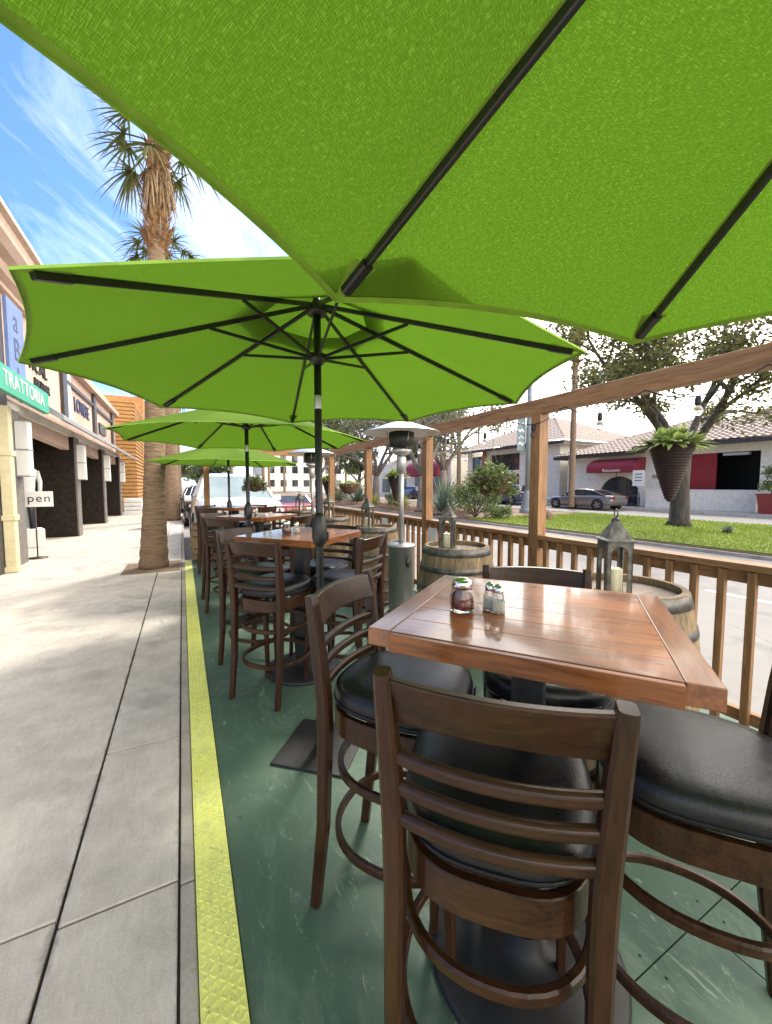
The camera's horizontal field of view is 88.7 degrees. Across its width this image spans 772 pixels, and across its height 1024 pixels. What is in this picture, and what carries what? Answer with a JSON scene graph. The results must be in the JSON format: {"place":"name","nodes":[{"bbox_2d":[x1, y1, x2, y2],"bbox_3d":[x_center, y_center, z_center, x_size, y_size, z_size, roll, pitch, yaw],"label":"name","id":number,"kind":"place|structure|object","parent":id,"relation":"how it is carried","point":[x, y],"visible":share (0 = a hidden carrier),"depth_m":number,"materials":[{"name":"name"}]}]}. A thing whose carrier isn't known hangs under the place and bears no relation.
{"place":"outdoors","nodes":[
{"label":"outdoors","id":0,"kind":"place"},
{"bbox_2d":[0,512,181,1023],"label":"sidewalk","id":1,"kind":"structure","parent":0,"point":[73,610],"depth_m":1.90,"materials":[{"name":"concrete"}]},
{"bbox_2d":[0,405,22,572],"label":"cream post","id":2,"kind":"object","parent":1,"relation":"on","point":[10,517],"visible":1,"depth_m":6.40,"materials":[{"name":"beige paint"}]},
{"bbox_2d":[0,294,25,575],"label":"corner column","id":3,"kind":"structure","parent":1,"relation":"on","point":[13,328],"depth_m":6.73,"materials":[{"name":"stone"}]},
{"bbox_2d":[24,469,45,547],"bbox_3d":[-8.308,-0.167,9.117,0.560,1.960,0.625,4,5,43],"label":"mannequin","id":4,"kind":"object","parent":1,"relation":"on","point":[29,483],"visible":0.3,"depth_m":9.12},
{"bbox_2d":[24,491,53,559],"bbox_3d":[-6.822,0.253,7.711,0.498,1.310,0.318,0,4,-6],"label":"open sign","id":5,"kind":"object","parent":1,"relation":"on","point":[34,499],"visible":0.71,"depth_m":7.70,"materials":[{"name":"white metal"}]},
{"bbox_2d":[0,196,136,564],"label":"shop arcade","id":6,"kind":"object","parent":1,"relation":"on","point":[66,447],"visible":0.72,"depth_m":10.79,"materials":[{"name":"paint"}]},
{"bbox_2d":[0,362,48,413],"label":"shop sign","id":7,"kind":"object","parent":6,"relation":"attached to","point":[17,387],"visible":1,"depth_m":6.13,"materials":[{"name":"teal metal"}]},
{"bbox_2d":[124,498,142,513],"bbox_3d":[-12.936,-0.313,20.246,0.750,0.772,0.750,-2,4,-27],"label":"planter box","id":8,"kind":"object","parent":1,"relation":"on","point":[132,505],"visible":0.88,"depth_m":19.94,"materials":[{"name":"white paint"}]},
{"bbox_2d":[120,560,180,574],"bbox_3d":[-4.064,0.966,6.895,0.850,0.016,1.000,-2,4,-27],"label":"planting bed","id":9,"kind":"object","parent":1,"relation":"on","point":[131,569],"visible":0.71,"depth_m":6.68,"materials":[{"name":"soil"}]},
{"bbox_2d":[75,84,220,569],"bbox_3d":[-3.910,-2.996,6.676,2.129,7.935,1.977,1,3,-27],"label":"palm tree","id":10,"kind":"object","parent":9,"relation":"on","point":[159,187],"visible":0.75,"depth_m":6.63,"materials":[{"name":"green plant"}]},
{"bbox_2d":[176,408,181,505],"bbox_3d":[-14.755,-6.096,27.574,3.764,11.336,4.036,0,4,-6],"label":"palm tree","id":11,"kind":"object","parent":1,"relation":"on","point":[179,466],"visible":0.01,"depth_m":27.66,"materials":[{"name":"brown plant"}]},
{"bbox_2d":[181,465,195,482],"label":"shade tree","id":12,"kind":"object","parent":1,"relation":"on","point":[187,471],"visible":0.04,"depth_m":54.41,"materials":[{"name":"green plant"}]},
{"bbox_2d":[103,394,144,458],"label":"orange building","id":13,"kind":"structure","parent":0,"point":[139,403],"depth_m":27.68,"materials":[{"name":"paint"}]},
{"bbox_2d":[106,398,143,511],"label":"slatted tower","id":14,"kind":"structure","parent":0,"point":[132,484],"depth_m":21.37,"materials":[{"name":"orange paint"}]},
{"bbox_2d":[0,23,771,486],"label":"sky","id":15,"kind":"structure","parent":0,"point":[49,183],"materials":[{"name":"blue"}]},
{"bbox_2d":[182,487,771,1023],"bbox_3d":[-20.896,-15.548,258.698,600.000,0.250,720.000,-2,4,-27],"label":"street","id":16,"kind":"structure","parent":0,"point":[734,641],"depth_m":5.46,"materials":[{"name":"grey asphalt"}]},
{"bbox_2d":[180,485,196,525],"bbox_3d":[-7.635,-0.344,16.993,2.150,1.642,4.520,-2,4,-27],"label":"parked car","id":17,"kind":"object","parent":16,"relation":"on","point":[187,505],"visible":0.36,"depth_m":15.20,"materials":[{"name":"black paint"}]},
{"bbox_2d":[180,494,199,1023],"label":"kerb","id":18,"kind":"structure","parent":16,"relation":"on","point":[189,999],"depth_m":1.48,"materials":[{"name":"concrete"}]},
{"bbox_2d":[192,465,235,474],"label":"shade tree","id":19,"kind":"object","parent":16,"relation":"on","point":[217,470],"visible":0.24,"depth_m":101.05,"materials":[{"name":"green plant"}]},
{"bbox_2d":[192,566,250,1023],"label":"deck base","id":20,"kind":"object","parent":16,"relation":"on","point":[228,850],"depth_m":1.47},
{"bbox_2d":[192,556,771,1023],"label":"deck floor","id":21,"kind":"structure","parent":20,"relation":"on","point":[304,962],"depth_m":1.34,"materials":[{"name":"green paint"}]},
{"bbox_2d":[190,522,211,561],"bbox_3d":[-3.473,0.557,7.545,0.469,0.725,0.468,-1,4,-15],"label":"wine barrel","id":22,"kind":"object","parent":21,"relation":"on","point":[194,542],"visible":0.34,"depth_m":7.35,"materials":[{"name":"brown wood"}]},
{"bbox_2d":[195,507,238,575],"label":"bar stool","id":23,"kind":"object","parent":21,"relation":"on","point":[204,510],"visible":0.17,"depth_m":6.31,"materials":[{"name":"brown wood"}]},
{"bbox_2d":[185,560,249,1023],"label":"ramp strip","id":24,"kind":"object","parent":21,"relation":"on","point":[223,994],"visible":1,"depth_m":1.46,"materials":[{"name":"yellow paint"}]},
{"bbox_2d":[143,448,297,514],"bbox_3d":[-2.649,-0.165,6.682,2.276,2.281,2.276,2,5,32],"label":"market umbrella","id":25,"kind":"object","parent":21,"relation":"on","point":[228,458],"visible":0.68,"depth_m":6.34,"materials":[{"name":"green fabric"}]},
{"bbox_2d":[198,512,251,599],"bbox_3d":[-2.014,0.552,5.003,0.532,1.077,0.452,2,4,23],"label":"bar stool","id":26,"kind":"object","parent":21,"relation":"on","point":[210,515],"visible":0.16,"depth_m":4.91,"materials":[{"name":"brown wood"}]},
{"bbox_2d":[201,517,261,616],"bbox_3d":[-1.748,0.584,4.522,0.452,1.077,0.532,2,4,23],"label":"bar stool","id":27,"kind":"object","parent":21,"relation":"on","point":[228,523],"visible":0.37,"depth_m":4.37,"materials":[{"name":"brown wood"}]},
{"bbox_2d":[101,410,366,627],"bbox_3d":[-1.425,-0.057,4.085,2.276,2.409,2.276,1,4,20],"label":"market umbrella","id":28,"kind":"object","parent":21,"relation":"on","point":[201,429],"visible":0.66,"depth_m":4.25,"materials":[{"name":"green fabric"}]},
{"bbox_2d":[204,505,263,527],"bbox_3d":[-2.601,0.435,6.848,0.687,1.061,0.720,2,4,23],"label":"table","id":29,"kind":"object","parent":21,"relation":"on","point":[234,509],"visible":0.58,"depth_m":6.72,"materials":[{"name":"brown wood"}]},
{"bbox_2d":[213,526,294,673],"bbox_3d":[-1.035,0.672,3.194,0.532,1.077,0.452,2,4,23],"label":"bar stool","id":30,"kind":"object","parent":21,"relation":"on","point":[220,536],"visible":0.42,"depth_m":3.09,"materials":[{"name":"brown wood"}]},
{"bbox_2d":[215,513,297,605],"bbox_3d":[-1.568,0.566,4.887,0.687,1.061,0.720,1,4,21],"label":"table","id":31,"kind":"object","parent":21,"relation":"on","point":[259,520],"visible":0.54,"depth_m":4.78,"materials":[{"name":"brown wood"}]},
{"bbox_2d":[239,506,276,560],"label":"bar stool","id":32,"kind":"object","parent":21,"relation":"on","point":[267,526],"visible":0.27,"depth_m":6.61,"materials":[{"name":"brown wood"}]},
{"bbox_2d":[203,449,314,526],"bbox_3d":[-2.474,-0.161,8.204,2.380,2.310,0.120,-2,4,-27],"label":"timber railing","id":33,"kind":"object","parent":21,"relation":"on","point":[207,484],"visible":0.08,"depth_m":8.07,"materials":[{"name":"brown wood"}]},
{"bbox_2d":[241,467,267,492],"bbox_3d":[-2.678,-0.765,8.055,0.564,0.806,0.566,-3,5,-41],"label":"hanging basket","id":34,"kind":"object","parent":33,"relation":"hanging from","point":[256,484],"visible":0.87,"depth_m":7.97,"materials":[{"name":"green wicker"}]},
{"bbox_2d":[224,538,315,711],"bbox_3d":[-0.770,0.702,2.746,0.452,1.077,0.532,2,4,23],"label":"bar stool","id":35,"kind":"object","parent":21,"relation":"on","point":[278,586],"visible":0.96,"depth_m":2.56,"materials":[{"name":"brown wood"}]},
{"bbox_2d":[267,511,299,561],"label":"bar stool","id":36,"kind":"object","parent":21,"relation":"on","point":[274,524],"visible":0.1,"depth_m":5.44,"materials":[{"name":"brown wood"}]},
{"bbox_2d":[263,514,314,572],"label":"bar stool","id":37,"kind":"object","parent":21,"relation":"on","point":[287,550],"visible":0.14,"depth_m":4.58,"materials":[{"name":"brown wood"}]},
{"bbox_2d":[8,256,585,777],"bbox_3d":[-0.350,0.045,2.076,2.276,2.473,2.276,-3,5,-42],"label":"market umbrella","id":38,"kind":"object","parent":21,"relation":"on","point":[284,338],"visible":0.88,"depth_m":1.95,"materials":[{"name":"green fabric"}]},
{"bbox_2d":[234,527,360,685],"bbox_3d":[-0.643,0.688,3.051,0.687,1.061,0.720,2,4,23],"label":"table","id":39,"kind":"object","parent":21,"relation":"on","point":[301,542],"visible":0.58,"depth_m":2.97,"materials":[{"name":"brown wood"}]},
{"bbox_2d":[282,520,290,533],"bbox_3d":[-0.750,0.112,2.979,0.071,0.097,0.071,2,4,23],"label":"pepper jar","id":40,"kind":"object","parent":39,"relation":"on","point":[286,527],"visible":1,"depth_m":2.95,"materials":[{"name":"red glass"}]},
{"bbox_2d":[285,509,314,556],"bbox_3d":[-1.730,0.421,8.040,0.652,0.930,0.650,3,5,36],"label":"wine barrel","id":41,"kind":"object","parent":21,"relation":"on","point":[305,512],"visible":0.19,"depth_m":7.78,"materials":[{"name":"brown wood"}]},
{"bbox_2d":[288,449,334,526],"bbox_3d":[-1.311,-0.098,7.038,0.830,2.100,0.830,-3,5,-37],"label":"patio heater","id":42,"kind":"object","parent":21,"relation":"on","point":[309,456],"visible":0.33,"depth_m":6.95,"materials":[{"name":"silver metal"}]},
{"bbox_2d":[289,525,359,662],"bbox_3d":[-0.521,0.660,3.374,0.452,1.077,0.532,2,4,23],"label":"bar stool","id":43,"kind":"object","parent":21,"relation":"on","point":[332,562],"visible":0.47,"depth_m":3.43,"materials":[{"name":"brown wood"}]},
{"bbox_2d":[313,515,349,558],"bbox_3d":[-0.869,0.535,6.328,0.649,0.930,0.652,0,4,-2],"label":"wine barrel","id":44,"kind":"object","parent":21,"relation":"on","point":[339,520],"visible":0.28,"depth_m":6.06,"materials":[{"name":"brown wood"}]},
{"bbox_2d":[324,493,333,517],"bbox_3d":[-0.904,-0.101,6.267,0.136,0.414,0.136,2,5,33],"label":"lantern","id":45,"kind":"object","parent":44,"relation":"on","point":[328,501],"visible":0.88,"depth_m":6.23,"materials":[{"name":"metal"}]},
{"bbox_2d":[304,531,387,678],"bbox_3d":[-0.287,0.691,2.911,0.532,1.077,0.452,2,4,23],"label":"bar stool","id":46,"kind":"object","parent":21,"relation":"on","point":[363,546],"visible":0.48,"depth_m":2.83,"materials":[{"name":"brown wood"}]},
{"bbox_2d":[348,524,398,605],"bbox_3d":[-0.141,0.632,4.872,0.652,0.930,0.649,-3,5,-40],"label":"wine barrel","id":47,"kind":"object","parent":21,"relation":"on","point":[379,529],"visible":0.34,"depth_m":4.60,"materials":[{"name":"brown wood"}]},
{"bbox_2d":[360,495,374,527],"bbox_3d":[-0.226,-0.008,4.865,0.136,0.414,0.136,2,4,28],"label":"lantern","id":48,"kind":"object","parent":47,"relation":"on","point":[367,505],"visible":0.92,"depth_m":4.83,"materials":[{"name":"metal"}]},
{"bbox_2d":[0,0,771,344],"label":"market umbrella","id":49,"kind":"object","parent":21,"relation":"on","point":[600,166],"visible":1,"depth_m":0.63,"materials":[{"name":"green fabric"}]},
{"bbox_2d":[305,570,475,959],"bbox_3d":[0.045,0.793,1.387,0.532,1.077,0.452,2,4,24],"label":"bar stool","id":50,"kind":"object","parent":21,"relation":"on","point":[353,694],"visible":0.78,"depth_m":1.30,"materials":[{"name":"brown wood"}]},
{"bbox_2d":[363,421,440,615],"bbox_3d":[0.165,0.085,4.284,0.830,2.100,0.830,2,5,33],"label":"patio heater","id":51,"kind":"object","parent":21,"relation":"on","point":[400,436],"visible":0.88,"depth_m":4.21,"materials":[{"name":"silver metal"}]},
{"bbox_2d":[417,540,493,592],"bbox_3d":[0.588,0.735,3.328,0.652,0.930,0.649,1,4,11],"label":"wine barrel","id":52,"kind":"object","parent":21,"relation":"on","point":[467,558],"visible":0.41,"depth_m":3.08,"materials":[{"name":"brown wood"}]},
{"bbox_2d":[437,499,456,548],"bbox_3d":[0.508,0.099,3.267,0.136,0.414,0.136,2,4,23],"label":"lantern","id":53,"kind":"object","parent":52,"relation":"on","point":[448,515],"visible":0.97,"depth_m":3.23,"materials":[{"name":"metal"}]},
{"bbox_2d":[443,532,449,547],"bbox_3d":[0.508,0.229,3.275,0.072,0.123,0.072,-4,5,-44],"label":"candle","id":54,"kind":"object","parent":53,"relation":"in","point":[446,540],"visible":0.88,"depth_m":3.24,"materials":[{"name":"beige wax"}]},
{"bbox_2d":[373,665,640,1023],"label":"bar stool","id":55,"kind":"object","parent":21,"relation":"on","point":[505,807],"visible":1,"depth_m":0.72,"materials":[{"name":"brown wood"}]},
{"bbox_2d":[322,342,771,728],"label":"timber railing","id":56,"kind":"object","parent":21,"relation":"on","point":[537,540],"visible":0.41,"depth_m":3.01,"materials":[{"name":"brown wood"}]},
{"bbox_2d":[337,468,360,493],"bbox_3d":[-0.701,-0.730,7.417,0.597,0.790,0.609,3,5,37],"label":"hanging basket","id":57,"kind":"object","parent":56,"relation":"hanging from","point":[346,487],"visible":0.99,"depth_m":7.31,"materials":[{"name":"brown wicker"}]},
{"bbox_2d":[381,457,409,500],"bbox_3d":[0.151,-0.590,5.810,0.502,0.855,0.496,1,4,12],"label":"hanging basket","id":58,"kind":"object","parent":56,"relation":"hanging from","point":[392,475],"visible":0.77,"depth_m":5.75,"materials":[{"name":"wicker"}]},
{"bbox_2d":[428,527,436,541],"bbox_3d":[0.574,0.316,4.882,0.006,0.240,0.170,-2,4,-27],"label":"notice","id":59,"kind":"object","parent":56,"relation":"attached to","point":[432,534],"visible":0.64,"depth_m":4.87,"materials":[{"name":"white paper"}]},
{"bbox_2d":[466,424,520,498],"bbox_3d":[1.089,-0.509,3.991,0.570,0.774,0.539,0,4,-4],"label":"hanging basket","id":60,"kind":"object","parent":56,"relation":"hanging from","point":[497,481],"visible":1,"depth_m":3.90,"materials":[{"name":"green wicker"}]},
{"bbox_2d":[334,364,771,464],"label":"string lights","id":61,"kind":"object","parent":56,"relation":"hanging from","point":[697,410],"visible":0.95,"depth_m":2.88,"materials":[{"name":"white"}]},
{"bbox_2d":[626,387,720,501],"bbox_3d":[1.831,-0.432,2.536,0.504,0.735,0.468,-1,4,-11],"label":"hanging basket","id":62,"kind":"object","parent":56,"relation":"hanging from","point":[671,450],"visible":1,"depth_m":2.48,"materials":[{"name":"wicker"}]},
{"bbox_2d":[482,565,612,788],"bbox_3d":[0.587,0.784,1.512,0.452,1.077,0.532,1,4,14],"label":"bar stool","id":63,"kind":"object","parent":21,"relation":"on","point":[496,686],"visible":0.09,"depth_m":1.44,"materials":[{"name":"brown wood"}]},
{"bbox_2d":[368,575,727,1023],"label":"table","id":64,"kind":"object","parent":21,"relation":"on","point":[533,640],"visible":0.73,"depth_m":1.03,"materials":[{"name":"brown wood"}]},
{"bbox_2d":[450,576,474,612],"bbox_3d":[0.220,0.235,1.139,0.071,0.097,0.071,-2,4,-27],"label":"pepper jar","id":65,"kind":"object","parent":64,"relation":"on","point":[462,597],"visible":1,"depth_m":1.11,"materials":[{"name":"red glass"}]},
{"bbox_2d":[482,581,494,611],"bbox_3d":[0.302,0.242,1.143,0.037,0.082,0.037,3,5,40],"label":"salt shaker","id":66,"kind":"object","parent":64,"relation":"on","point":[487,599],"visible":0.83,"depth_m":1.13,"materials":[{"name":"clear glass"}]},
{"bbox_2d":[491,584,504,613],"bbox_3d":[0.318,0.244,1.118,0.037,0.082,0.037,1,4,11],"label":"salt shaker","id":67,"kind":"object","parent":64,"relation":"on","point":[498,603],"visible":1,"depth_m":1.10,"materials":[{"name":"clear glass"}]},
{"bbox_2d":[585,572,700,784],"bbox_3d":[1.189,0.823,2.010,0.649,0.930,0.652,-2,4,-27],"label":"wine barrel","id":68,"kind":"object","parent":21,"relation":"on","point":[676,600],"visible":0.15,"depth_m":1.82,"materials":[{"name":"brown wood"}]},
{"bbox_2d":[593,509,636,592],"bbox_3d":[1.094,0.190,1.890,0.136,0.414,0.136,1,4,8],"label":"lantern","id":69,"kind":"object","parent":68,"relation":"on","point":[612,536],"visible":0.91,"depth_m":1.85,"materials":[{"name":"metal"}]},
{"bbox_2d":[610,566,622,591],"bbox_3d":[1.094,0.321,1.899,0.072,0.123,0.072,-2,4,-27],"label":"candle","id":70,"kind":"object","parent":69,"relation":"in","point":[616,578],"visible":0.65,"depth_m":1.87,"materials":[{"name":"beige wax"}]},
{"bbox_2d":[594,667,771,1023],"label":"bar stool","id":71,"kind":"object","parent":21,"relation":"on","point":[699,776],"visible":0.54,"depth_m":0.88,"materials":[{"name":"black leather"}]},
{"bbox_2d":[184,474,284,534],"bbox_3d":[-4.162,-0.063,10.687,2.300,1.934,4.720,-2,4,-27],"label":"parked car","id":72,"kind":"object","parent":16,"relation":"on","point":[218,483],"visible":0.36,"depth_m":9.68,"materials":[{"name":"white paint"}]},
{"bbox_2d":[278,495,315,515],"bbox_3d":[-4.033,-0.096,16.387,2.140,1.220,4.420,-1,4,-19],"label":"parked car","id":73,"kind":"object","parent":16,"relation":"on","point":[287,500],"visible":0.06,"depth_m":15.54,"materials":[{"name":"red paint"}]},
{"bbox_2d":[404,486,417,498],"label":"parked car","id":74,"kind":"object","parent":16,"relation":"on","point":[410,491],"visible":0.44,"depth_m":46.12,"materials":[{"name":"blue paint"}]},
{"bbox_2d":[482,485,524,504],"bbox_3d":[10.339,-1.485,33.648,2.200,1.702,4.620,-2,4,-27],"label":"parked car","id":75,"kind":"object","parent":16,"relation":"on","point":[514,499],"visible":0.34,"depth_m":31.79,"materials":[{"name":"blue paint"}]},
{"bbox_2d":[282,492,771,560],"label":"median kerb","id":76,"kind":"structure","parent":16,"relation":"on","point":[760,557],"depth_m":10.51,"materials":[{"name":"concrete"}]},
{"bbox_2d":[547,324,593,506],"bbox_3d":[12.553,-7.250,26.204,4.133,13.883,4.228,0,4,6],"label":"palm tree","id":77,"kind":"object","parent":16,"relation":"on","point":[571,484],"visible":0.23,"depth_m":26.16,"materials":[{"name":"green plant"}]},
{"bbox_2d":[547,489,627,510],"bbox_3d":[13.504,-0.884,26.867,2.240,1.398,4.920,-2,4,-27],"label":"parked car","id":78,"kind":"object","parent":16,"relation":"on","point":[597,499],"visible":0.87,"depth_m":25.61,"materials":[{"name":"grey metal"}]},
{"bbox_2d":[272,492,771,556],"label":"median soil","id":79,"kind":"structure","parent":0,"point":[481,514],"depth_m":20.84,"materials":[{"name":"brown soil"}]},
{"bbox_2d":[309,420,365,493],"bbox_3d":[-5.404,-6.481,35.460,9.149,11.225,8.770,-2,4,-27],"label":"shade tree","id":80,"kind":"object","parent":79,"relation":"on","point":[334,423],"visible":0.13,"depth_m":34.31,"materials":[{"name":"brown plant"}]},
{"bbox_2d":[335,485,351,501],"bbox_3d":[-4.042,-1.599,34.297,2.337,1.630,2.718,-2,4,-27],"label":"shrub","id":81,"kind":"object","parent":79,"relation":"on","point":[338,495],"visible":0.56,"depth_m":33.84,"materials":[{"name":"green plant"}]},
{"bbox_2d":[340,479,372,502],"bbox_3d":[-2.160,-1.895,32.056,4.763,2.417,5.109,2,4,24],"label":"agave","id":82,"kind":"object","parent":79,"relation":"on","point":[358,493],"visible":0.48,"depth_m":31.55,"materials":[{"name":"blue plant"}]},
{"bbox_2d":[311,420,428,503],"bbox_3d":[-1.264,-5.238,28.096,13.425,9.725,9.440,1,4,12],"label":"shade tree","id":83,"kind":"object","parent":79,"relation":"on","point":[377,469],"visible":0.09,"depth_m":29.70,"materials":[{"name":"brown plant"}]},
{"bbox_2d":[334,408,479,511],"bbox_3d":[1.294,-3.880,21.921,8.274,7.836,9.303,1,4,11],"label":"shade tree","id":84,"kind":"object","parent":79,"relation":"on","point":[418,465],"visible":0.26,"depth_m":22.26,"materials":[{"name":"grey plant"}]},
{"bbox_2d":[323,499,491,515],"bbox_3d":[-0.646,-0.573,27.629,2.156,0.319,22.455,-2,4,-27],"label":"flower bed","id":85,"kind":"object","parent":79,"relation":"on","point":[409,507],"visible":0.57,"depth_m":23.72,"materials":[{"name":"brown soil"}]},
{"bbox_2d":[371,405,514,496],"bbox_3d":[4.100,-5.470,29.540,10.072,9.995,9.084,-2,4,-27],"label":"shade tree","id":86,"kind":"object","parent":79,"relation":"on","point":[443,465],"visible":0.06,"depth_m":28.77,"materials":[{"name":"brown plant"}]},
{"bbox_2d":[415,474,471,511],"bbox_3d":[3.216,-0.937,20.187,4.179,2.084,4.061,2,5,32],"label":"agave","id":87,"kind":"object","parent":79,"relation":"on","point":[441,499],"visible":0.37,"depth_m":19.90,"materials":[{"name":"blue plant"}]},
{"bbox_2d":[447,471,502,516],"bbox_3d":[4.021,-0.853,18.146,2.716,2.208,2.474,-2,4,-27],"label":"shrub","id":88,"kind":"object","parent":79,"relation":"on","point":[463,495],"visible":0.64,"depth_m":17.83,"materials":[{"name":"green plant"}]},
{"bbox_2d":[479,502,513,518],"bbox_3d":[4.752,-0.004,17.352,1.668,0.880,1.630,-2,4,-27],"label":"shrub","id":89,"kind":"object","parent":79,"relation":"on","point":[496,511],"visible":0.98,"depth_m":17.07,"materials":[{"name":"green plant"}]},
{"bbox_2d":[517,385,532,512],"bbox_3d":[6.835,-4.532,20.996,2.653,9.150,0.844,-1,4,-16],"label":"street lamp","id":90,"kind":"object","parent":79,"relation":"on","point":[524,508],"visible":0.59,"depth_m":21.22,"materials":[{"name":"grey metal"}]},
{"bbox_2d":[294,491,771,517],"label":"pavement","id":91,"kind":"structure","parent":0,"point":[711,512],"depth_m":22.72,"materials":[{"name":"concrete"}]},
{"bbox_2d":[252,454,363,491],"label":"white block","id":92,"kind":"structure","parent":91,"relation":"on","point":[297,478],"depth_m":96.24,"materials":[{"name":"paint"}]},
{"bbox_2d":[323,448,380,482],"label":"shade tree","id":93,"kind":"object","parent":91,"relation":"on","point":[356,467],"visible":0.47,"depth_m":73.41,"materials":[{"name":"green plant"}]},
{"bbox_2d":[372,447,494,496],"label":"shop block","id":94,"kind":"structure","parent":91,"relation":"on","point":[414,475],"depth_m":51.58,"materials":[{"name":"white paint"}]},
{"bbox_2d":[456,433,460,497],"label":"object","id":95,"kind":"object","parent":91,"relation":"on","point":[459,468],"visible":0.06,"depth_m":41.82,"materials":[{"name":"brown plant"}]},
{"bbox_2d":[632,470,644,507],"bbox_3d":[16.107,-1.461,25.229,0.080,2.400,0.750,-2,4,-27],"label":"street sign","id":96,"kind":"object","parent":91,"relation":"on","point":[638,478],"visible":1,"depth_m":25.19,"materials":[{"name":"white metal"}]},
{"bbox_2d":[645,489,758,512],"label":"patio wall","id":97,"kind":"structure","parent":91,"relation":"on","point":[732,500],"depth_m":22.43,"materials":[{"name":"white paint"}]},
{"bbox_2d":[755,465,771,513],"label":"potted shrub","id":98,"kind":"object","parent":91,"relation":"on","point":[764,502],"visible":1,"depth_m":19.71,"materials":[{"name":"red ceramic"}]},
{"bbox_2d":[456,417,627,501],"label":"tiled roof building","id":99,"kind":"structure","parent":0,"point":[511,458],"depth_m":37.85,"materials":[{"name":"white paint"}]},
{"bbox_2d":[473,453,519,493],"bbox_3d":[11.459,-3.895,41.436,0.050,4.100,7.100,-2,4,-27],"label":"window","id":100,"kind":"structure","parent":99,"relation":"in","point":[509,461],"depth_m":39.70,"materials":[{"name":"black glass"}]},
{"bbox_2d":[469,512,771,554],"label":"lawn ground","id":101,"kind":"structure","parent":0,"point":[679,542],"depth_m":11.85,"materials":[{"name":"green plant"}]},
{"bbox_2d":[544,316,771,526],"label":"shade tree","id":102,"kind":"object","parent":101,"relation":"on","point":[658,354],"visible":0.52,"depth_m":13.03,"materials":[{"name":"green plant"}]},
{"bbox_2d":[553,408,771,511],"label":"restaurant building","id":103,"kind":"structure","parent":0,"point":[737,460],"depth_m":25.42,"materials":[{"name":"white paint"}]},
{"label":"planting bed","id":104,"kind":"structure","parent":0,"visible":0},
{"bbox_2d":[110,220,203,520],"bbox_3d":[-8.845,-5.568,15.887,3.746,11.838,3.470,2,4,29],"label":"palm tree","id":105,"kind":"object","parent":104,"relation":"on","point":[173,512],"visible":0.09,"depth_m":15.92,"materials":[{"name":"green plant"}]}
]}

